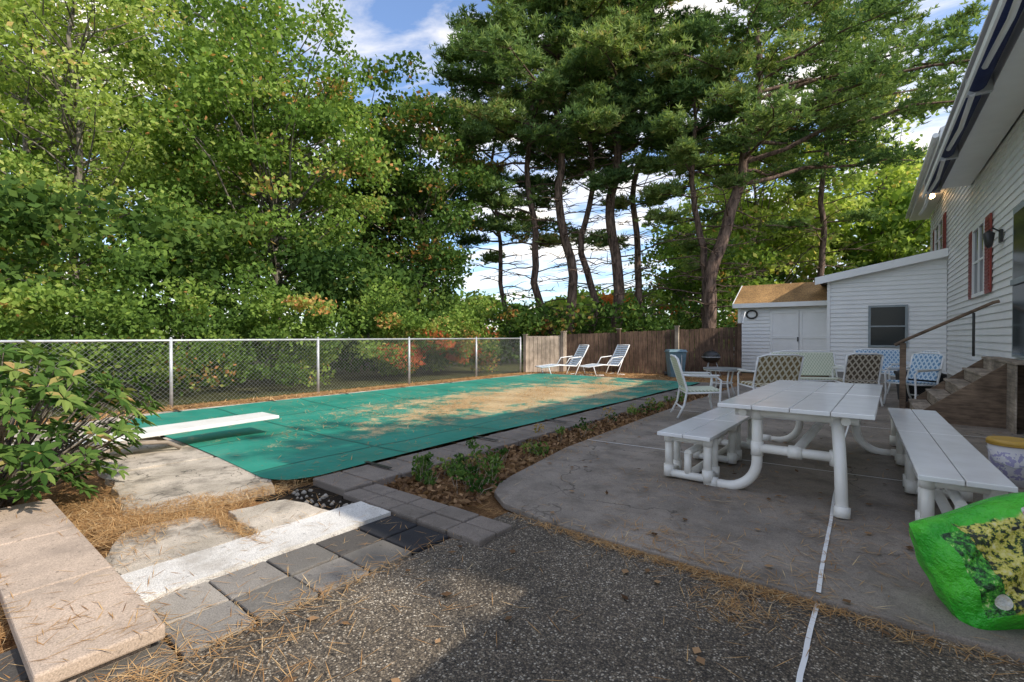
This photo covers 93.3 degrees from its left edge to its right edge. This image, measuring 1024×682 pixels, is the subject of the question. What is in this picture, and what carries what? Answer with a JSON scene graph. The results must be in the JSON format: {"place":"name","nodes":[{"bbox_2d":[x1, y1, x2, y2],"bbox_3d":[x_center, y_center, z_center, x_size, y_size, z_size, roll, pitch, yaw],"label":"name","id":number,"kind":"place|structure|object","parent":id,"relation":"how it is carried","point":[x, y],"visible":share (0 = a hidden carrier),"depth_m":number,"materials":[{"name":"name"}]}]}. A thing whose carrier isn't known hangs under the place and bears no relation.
{"place":"outdoors","nodes":[
{"label":"outdoors","id":0,"kind":"place"},
{"bbox_2d":[0,371,820,660],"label":"mulch ground","id":1,"kind":"structure","parent":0,"point":[493,505],"depth_m":4.18,"materials":[{"name":"brown soil"}]},
{"bbox_2d":[0,499,164,681],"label":"cast stone step","id":2,"kind":"object","parent":1,"relation":"on","point":[38,552],"visible":0.91,"depth_m":2.13,"materials":[{"name":"beige stone"}]},
{"bbox_2d":[0,340,164,507],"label":"rhododendron bush","id":3,"kind":"object","parent":1,"relation":"on","point":[33,473],"visible":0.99,"depth_m":3.50,"materials":[{"name":"green plant"}]},
{"bbox_2d":[16,412,278,470],"bbox_3d":[-3.883,1.098,5.335,0.460,0.293,2.420,0,1,38],"label":"diving board","id":4,"kind":"object","parent":1,"relation":"on","point":[153,434],"visible":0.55,"depth_m":5.44,"materials":[{"name":"white plastic"}]},
{"bbox_2d":[4,419,328,574],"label":"broken concrete deck","id":5,"kind":"structure","parent":1,"relation":"on","point":[160,472],"depth_m":3.81,"materials":[{"name":"beige concrete"}]},
{"bbox_2d":[0,515,447,681],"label":"paver border","id":6,"kind":"object","parent":1,"relation":"on","point":[350,555],"visible":0.75,"depth_m":2.42,"materials":[{"name":"grey concrete"}]},
{"bbox_2d":[0,469,486,681],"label":"fallen pine needles","id":7,"kind":"object","parent":1,"relation":"on","point":[199,505],"visible":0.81,"depth_m":3.00,"materials":[{"name":"brown plant"}]},
{"bbox_2d":[120,501,390,602],"bbox_3d":[-1.456,1.242,2.957,0.371,0.056,1.486,0,1,38],"label":"white painted strip","id":8,"kind":"object","parent":1,"relation":"on","point":[202,566],"visible":0.72,"depth_m":2.79,"materials":[{"name":"paint"}]},
{"bbox_2d":[0,337,520,415],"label":"chain link fence","id":9,"kind":"object","parent":1,"relation":"on","point":[170,340],"visible":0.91,"depth_m":10.08,"materials":[{"name":"metal"}]},
{"bbox_2d":[253,485,353,510],"bbox_3d":[-1.589,1.248,3.781,0.812,0.047,0.492,0,1,38],"label":"soil gap with rubble","id":10,"kind":"object","parent":1,"relation":"on","point":[324,499],"visible":0.8,"depth_m":3.85,"materials":[{"name":"gravel"}]},
{"bbox_2d":[8,371,743,425],"bbox_3d":[-0.907,1.164,9.986,6.955,0.188,16.635,0,1,38],"label":"needle strip","id":11,"kind":"object","parent":1,"relation":"on","point":[376,388],"visible":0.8,"depth_m":11.96,"materials":[{"name":"brown plant"}]},
{"bbox_2d":[106,373,730,545],"bbox_3d":[0.339,1.166,9.556,7.375,0.074,11.580,0,1,38],"label":"pool coping","id":12,"kind":"object","parent":1,"relation":"on","point":[474,528],"visible":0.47,"depth_m":4.12,"materials":[{"name":"grey concrete"}]},
{"bbox_2d":[127,373,699,479],"bbox_3d":[-0.494,1.141,9.901,5.100,0.064,10.973,0,1,38],"label":"pool cover","id":13,"kind":"object","parent":12,"relation":"on","point":[251,443],"visible":0.86,"depth_m":7.26,"materials":[{"name":"fabric"}]},
{"bbox_2d":[144,376,671,469],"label":"needles on cover","id":14,"kind":"object","parent":13,"relation":"on","point":[556,389],"visible":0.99,"depth_m":9.00,"materials":[{"name":"brown plant"}]},
{"bbox_2d":[173,378,687,468],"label":"pool cover straps","id":15,"kind":"object","parent":13,"relation":"attached to","point":[380,465],"visible":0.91,"depth_m":5.81,"materials":[{"name":"fabric"}]},
{"bbox_2d":[411,391,684,499],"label":"weedy bed plants","id":16,"kind":"object","parent":1,"relation":"on","point":[424,463],"visible":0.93,"depth_m":4.37,"materials":[{"name":"green plant"}]},
{"bbox_2d":[384,389,726,509],"bbox_3d":[2.224,1.184,7.554,1.039,0.138,9.565,0,1,38],"label":"dead leaf bed","id":17,"kind":"object","parent":1,"relation":"on","point":[573,437],"visible":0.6,"depth_m":4.73,"materials":[{"name":"brown plant"}]},
{"bbox_2d":[535,344,588,374],"bbox_3d":[1.650,0.629,15.928,1.702,1.012,0.636,0,1,-22],"label":"pool lounge chair","id":18,"kind":"object","parent":1,"relation":"on","point":[579,356],"visible":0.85,"depth_m":15.98,"materials":[{"name":"white plastic"}]},
{"bbox_2d":[577,344,629,375],"bbox_3d":[3.058,0.627,16.111,1.702,1.012,0.636,0,1,-27],"label":"pool lounge chair","id":19,"kind":"object","parent":1,"relation":"on","point":[613,357],"visible":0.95,"depth_m":16.18,"materials":[{"name":"white plastic"}]},
{"bbox_2d":[523,323,742,375],"bbox_3d":[4.001,0.255,16.763,7.273,1.710,0.794,0,1,12],"label":"wooden fence","id":20,"kind":"object","parent":1,"relation":"on","point":[725,343],"visible":0.81,"depth_m":16.76,"materials":[{"name":"brown wood"}]},
{"bbox_2d":[664,349,686,376],"bbox_3d":[5.152,0.696,15.243,0.574,0.860,0.670,0,1,3],"label":"wheeled trash bin","id":21,"kind":"object","parent":1,"relation":"on","point":[680,354],"visible":0.75,"depth_m":14.98,"materials":[{"name":"blue plastic"}]},
{"bbox_2d":[702,349,721,376],"bbox_3d":[6.296,0.688,15.291,0.572,0.884,0.587,0,1,38],"label":"kettle grill","id":22,"kind":"object","parent":1,"relation":"on","point":[709,356],"visible":0.93,"depth_m":15.14,"materials":[{"name":"black metal"}]},
{"bbox_2d":[9,338,828,420],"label":"ground","id":23,"kind":"structure","parent":0,"point":[358,376],"depth_m":13.57,"materials":[{"name":"brown soil"}]},
{"bbox_2d":[0,147,129,344],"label":"maple tree","id":24,"kind":"object","parent":23,"relation":"on","point":[25,160],"visible":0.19,"depth_m":12.89,"materials":[{"name":"green plant"}]},
{"bbox_2d":[0,0,171,346],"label":"oak tree","id":25,"kind":"object","parent":23,"relation":"on","point":[68,163],"visible":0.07,"depth_m":20.06,"materials":[{"name":"green plant"}]},
{"bbox_2d":[0,0,179,368],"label":"birch tree","id":26,"kind":"object","parent":23,"relation":"on","point":[21,117],"visible":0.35,"depth_m":14.75,"materials":[{"name":"green plant"}]},
{"bbox_2d":[0,0,205,367],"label":"birch tree","id":27,"kind":"object","parent":23,"relation":"on","point":[83,117],"visible":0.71,"depth_m":13.71,"materials":[{"name":"green plant"}]},
{"bbox_2d":[60,180,277,372],"bbox_3d":[-9.248,-1.540,13.848,5.573,5.575,5.517,0,1,38],"label":"maple tree","id":28,"kind":"object","parent":23,"relation":"on","point":[174,207],"visible":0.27,"depth_m":13.08,"materials":[{"name":"green plant"}]},
{"bbox_2d":[62,0,324,366],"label":"oak tree","id":29,"kind":"object","parent":23,"relation":"on","point":[189,12],"visible":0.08,"depth_m":19.25,"materials":[{"name":"green plant"}]},
{"bbox_2d":[0,173,499,389],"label":"understorey thicket","id":30,"kind":"object","parent":23,"relation":"on","point":[52,213],"visible":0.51,"depth_m":12.28,"materials":[{"name":"green plant"}]},
{"bbox_2d":[0,234,501,409],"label":"hedge shrubs","id":31,"kind":"object","parent":23,"relation":"on","point":[53,302],"visible":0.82,"depth_m":10.71,"materials":[{"name":"green plant"}]},
{"bbox_2d":[123,0,401,374],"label":"maple tree","id":32,"kind":"object","parent":23,"relation":"on","point":[272,149],"visible":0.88,"depth_m":15.12,"materials":[{"name":"green plant"}]},
{"bbox_2d":[294,62,445,362],"bbox_3d":[-7.156,-5.885,23.839,7.750,14.057,8.826,0,1,38],"label":"oak tree","id":33,"kind":"object","parent":23,"relation":"on","point":[369,191],"visible":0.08,"depth_m":22.85,"materials":[{"name":"green plant"}]},
{"bbox_2d":[331,50,500,364],"bbox_3d":[-3.962,-5.406,21.768,7.274,13.138,7.638,0,1,38],"label":"maple tree","id":34,"kind":"object","parent":23,"relation":"on","point":[422,182],"visible":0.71,"depth_m":20.48,"materials":[{"name":"green plant"}]},
{"bbox_2d":[373,326,500,375],"bbox_3d":[-2.218,0.241,15.822,1.750,1.555,5.262,0,1,38],"label":"red burning bush","id":35,"kind":"object","parent":23,"relation":"on","point":[417,359],"visible":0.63,"depth_m":15.04,"materials":[{"name":"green plant"}]},
{"bbox_2d":[5,95,933,353],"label":"distant tree line","id":36,"kind":"object","parent":23,"relation":"on","point":[900,208],"visible":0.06,"depth_m":36.06,"materials":[{"name":"green plant"}]},
{"bbox_2d":[398,3,585,359],"bbox_3d":[-1.251,-8.332,26.620,10.054,19.106,10.361,0,1,-27],"label":"white pine tree","id":37,"kind":"object","parent":23,"relation":"on","point":[481,131],"visible":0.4,"depth_m":24.98,"materials":[{"name":"green plant"}]},
{"bbox_2d":[404,0,624,335],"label":"white pine tree","id":38,"kind":"object","parent":23,"relation":"on","point":[551,86],"visible":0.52,"depth_m":23.48,"materials":[{"name":"green plant"}]},
{"bbox_2d":[374,290,737,362],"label":"woodland shrubs","id":39,"kind":"object","parent":23,"relation":"on","point":[522,319],"visible":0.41,"depth_m":22.55,"materials":[{"name":"green plant"}]},
{"bbox_2d":[446,0,667,333],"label":"white pine tree","id":40,"kind":"object","parent":23,"relation":"on","point":[510,44],"visible":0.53,"depth_m":22.05,"materials":[{"name":"green plant"}]},
{"bbox_2d":[521,0,659,361],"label":"white pine tree","id":41,"kind":"object","parent":23,"relation":"on","point":[579,61],"visible":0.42,"depth_m":23.02,"materials":[{"name":"green plant"}]},
{"bbox_2d":[538,0,727,347],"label":"white pine tree","id":42,"kind":"object","parent":23,"relation":"on","point":[597,181],"visible":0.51,"depth_m":22.05,"materials":[{"name":"green plant"}]},
{"bbox_2d":[598,292,690,329],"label":"autumn bushes","id":43,"kind":"object","parent":23,"relation":"on","point":[609,297],"visible":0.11,"depth_m":34.53,"materials":[{"name":"red plant"}]},
{"bbox_2d":[558,0,739,330],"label":"white pine tree","id":44,"kind":"object","parent":23,"relation":"on","point":[673,26],"visible":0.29,"depth_m":23.70,"materials":[{"name":"green plant"}]},
{"bbox_2d":[624,208,788,327],"bbox_3d":[11.485,-3.406,29.725,9.503,9.023,9.677,0,1,38],"label":"maple tree","id":45,"kind":"object","parent":23,"relation":"on","point":[752,254],"visible":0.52,"depth_m":28.65,"materials":[{"name":"green plant"}]},
{"bbox_2d":[629,8,787,324],"bbox_3d":[8.801,-6.555,21.919,6.902,15.655,6.672,0,1,-1],"label":"white pine tree","id":46,"kind":"object","parent":23,"relation":"on","point":[686,153],"visible":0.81,"depth_m":21.05,"materials":[{"name":"green plant"}]},
{"bbox_2d":[674,111,874,283],"bbox_3d":[17.062,-7.246,32.364,11.242,16.636,13.239,0,1,9],"label":"maple tree","id":47,"kind":"object","parent":23,"relation":"on","point":[763,204],"visible":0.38,"depth_m":30.90,"materials":[{"name":"green plant"}]},
{"bbox_2d":[732,282,826,369],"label":"garden shed","id":48,"kind":"structure","parent":23,"relation":"on","point":[787,316],"depth_m":16.74,"materials":[{"name":"white plastic"}]},
{"bbox_2d":[770,310,826,351],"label":"doors","id":49,"kind":"structure","parent":48,"relation":"in","point":[794,330],"depth_m":16.31,"materials":[{"name":"white wood"}]},
{"bbox_2d":[619,0,984,327],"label":"white pine tree","id":50,"kind":"object","parent":23,"relation":"on","point":[865,77],"visible":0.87,"depth_m":19.60,"materials":[{"name":"green plant"}]},
{"bbox_2d":[723,0,989,281],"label":"white pine tree","id":51,"kind":"object","parent":23,"relation":"on","point":[910,18],"visible":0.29,"depth_m":25.59,"materials":[{"name":"green plant"}]},
{"bbox_2d":[784,90,939,280],"bbox_3d":[25.670,-7.656,34.328,11.653,17.404,13.947,0,1,38],"label":"maple tree","id":52,"kind":"object","parent":23,"relation":"on","point":[895,175],"visible":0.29,"depth_m":31.10,"materials":[{"name":"green plant"}]},
{"bbox_2d":[853,170,930,251],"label":"maple tree","id":53,"kind":"object","parent":23,"relation":"on","point":[900,189],"visible":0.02,"depth_m":38.90,"materials":[{"name":"green plant"}]},
{"bbox_2d":[830,113,1023,374],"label":"siding walls","id":54,"kind":"structure","parent":23,"relation":"on","point":[996,189],"depth_m":11.78,"materials":[{"name":"white plastic"}]},
{"bbox_2d":[820,130,945,285],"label":"roofs","id":55,"kind":"structure","parent":54,"relation":"on","point":[823,284],"depth_m":15.54,"materials":[{"name":"grey"}]},
{"bbox_2d":[815,12,1023,284],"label":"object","id":56,"kind":"object","parent":55,"relation":"attached to","point":[999,110],"visible":0.89,"depth_m":7.84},
{"bbox_2d":[918,0,1023,215],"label":"retractable awning","id":57,"kind":"object","parent":56,"relation":"attached to","point":[1002,19],"visible":1,"depth_m":5.96,"materials":[{"name":"blue fabric"}]},
{"bbox_2d":[868,200,1023,357],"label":"windows and door","id":58,"kind":"structure","parent":54,"relation":"attached to","point":[887,325],"depth_m":9.20,"materials":[{"name":"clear glass"}]},
{"bbox_2d":[982,227,1002,247],"bbox_3d":[7.720,-1.664,7.773,0.229,0.330,0.150,0,1,36],"label":"wall lantern","id":59,"kind":"object","parent":54,"relation":"attached to","point":[988,236],"depth_m":7.75,"materials":[{"name":"black metal"}]},
{"bbox_2d":[0,0,991,337],"label":"sky","id":60,"kind":"structure","parent":0,"point":[380,27],"materials":[{"name":"white"}]},
{"bbox_2d":[135,512,1023,681],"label":"aggregate path","id":61,"kind":"structure","parent":0,"point":[610,634],"depth_m":2.08,"materials":[{"name":"grey gravel"}]},
{"bbox_2d":[22,404,1000,681],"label":"fallen leaves","id":62,"kind":"object","parent":61,"relation":"on","point":[698,650],"visible":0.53,"depth_m":2.37,"materials":[{"name":"brown plant"}]},
{"bbox_2d":[8,394,1023,681],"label":"scattered pine needles","id":63,"kind":"object","parent":61,"relation":"on","point":[730,584],"visible":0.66,"depth_m":2.49,"materials":[{"name":"brown plant"}]},
{"bbox_2d":[587,410,976,681],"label":"white joint strips","id":64,"kind":"object","parent":61,"relation":"on","point":[801,669],"visible":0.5,"depth_m":2.38,"materials":[{"name":"white plastic"}]},
{"bbox_2d":[494,381,1023,661],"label":"concrete patio","id":65,"kind":"structure","parent":0,"point":[552,486],"depth_m":3.47,"materials":[{"name":"grey concrete"}]},
{"bbox_2d":[670,354,721,417],"bbox_3d":[2.878,0.700,7.590,0.712,0.962,0.620,0,1,8],"label":"patio chair","id":66,"kind":"object","parent":65,"relation":"on","point":[680,374],"visible":0.94,"depth_m":7.39,"materials":[{"name":"white plastic"}]},
{"bbox_2d":[657,407,751,482],"bbox_3d":[2.009,0.986,4.798,0.444,0.408,1.844,0,1,38],"label":"pvc bench","id":67,"kind":"object","parent":65,"relation":"on","point":[705,433],"visible":0.97,"depth_m":4.34,"materials":[{"name":"white plastic"}]},
{"bbox_2d":[703,367,740,397],"bbox_3d":[4.300,0.852,9.909,0.720,0.605,0.720,0,1,38],"label":"round patio table","id":68,"kind":"object","parent":65,"relation":"on","point":[728,369],"visible":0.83,"depth_m":9.76,"materials":[{"name":"white plastic"}]},
{"bbox_2d":[737,354,803,394],"bbox_3d":[4.452,0.692,8.368,0.840,0.963,0.712,0,1,-4],"label":"patio chair","id":69,"kind":"object","parent":65,"relation":"on","point":[770,368],"visible":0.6,"depth_m":8.10,"materials":[{"name":"white metal"}]},
{"bbox_2d":[704,380,895,519],"bbox_3d":[2.845,0.861,4.556,1.332,0.747,2.729,0,1,38],"label":"pvc picnic table","id":70,"kind":"object","parent":65,"relation":"on","point":[837,406],"visible":0.98,"depth_m":3.84,"materials":[{"name":"white plastic"}]},
{"bbox_2d":[769,350,844,381],"bbox_3d":[5.856,0.680,9.546,1.260,0.963,0.712,0,1,8],"label":"patio loveseat","id":71,"kind":"object","parent":65,"relation":"on","point":[818,363],"visible":0.38,"depth_m":9.73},
{"bbox_2d":[832,353,883,406],"bbox_3d":[6.391,0.686,8.969,0.620,0.962,0.712,0,1,13],"label":"patio chair","id":72,"kind":"object","parent":65,"relation":"on","point":[858,368],"visible":0.77,"depth_m":8.71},
{"bbox_2d":[854,348,909,382],"bbox_3d":[8.616,0.662,11.243,1.010,0.963,0.712,0,1,23],"label":"patio loveseat","id":73,"kind":"object","parent":65,"relation":"on","point":[891,355],"visible":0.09,"depth_m":11.41,"materials":[{"name":"blue fabric"}]},
{"bbox_2d":[883,352,944,403],"bbox_3d":[7.239,0.688,8.715,0.711,0.962,0.600,0,1,-12],"label":"patio chair","id":74,"kind":"object","parent":65,"relation":"on","point":[925,365],"visible":0.81,"depth_m":8.71,"materials":[{"name":"blue fabric"}]},
{"bbox_2d":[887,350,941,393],"bbox_3d":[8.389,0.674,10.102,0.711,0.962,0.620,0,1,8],"label":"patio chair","id":75,"kind":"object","parent":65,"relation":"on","point":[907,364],"visible":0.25,"depth_m":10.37,"materials":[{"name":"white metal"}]},
{"bbox_2d":[894,370,946,401],"bbox_3d":[7.750,0.867,9.209,0.660,0.580,0.660,0,1,28],"label":"wicker storage cube","id":76,"kind":"object","parent":65,"relation":"on","point":[920,389],"visible":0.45,"depth_m":9.02,"materials":[{"name":"black wicker"}]},
{"bbox_2d":[827,109,1023,380],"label":"foundation and corners","id":77,"kind":"object","parent":65,"relation":"on","point":[840,374],"visible":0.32,"depth_m":13.85,"materials":[{"name":"white plastic"}]},
{"bbox_2d":[888,408,1017,519],"bbox_3d":[3.569,0.992,4.135,0.424,0.408,3.344,0,1,35],"label":"pvc bench","id":78,"kind":"object","parent":65,"relation":"on","point":[940,458],"visible":0.84,"depth_m":3.34,"materials":[{"name":"white plastic"}]},
{"bbox_2d":[894,300,1023,433],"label":"porch steps","id":79,"kind":"structure","parent":65,"relation":"on","point":[986,391],"depth_m":6.77,"materials":[{"name":"brown wood"}]},
{"bbox_2d":[909,492,1023,629],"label":"potting soil bag","id":80,"kind":"object","parent":65,"relation":"on","point":[970,558],"visible":0.94,"depth_m":2.13,"materials":[{"name":"plastic"}]},
{"bbox_2d":[985,436,1023,487],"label":"plastic bucket","id":81,"kind":"object","parent":65,"relation":"on","point":[1006,456],"visible":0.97,"depth_m":4.02,"materials":[{"name":"plastic"}]}
]}

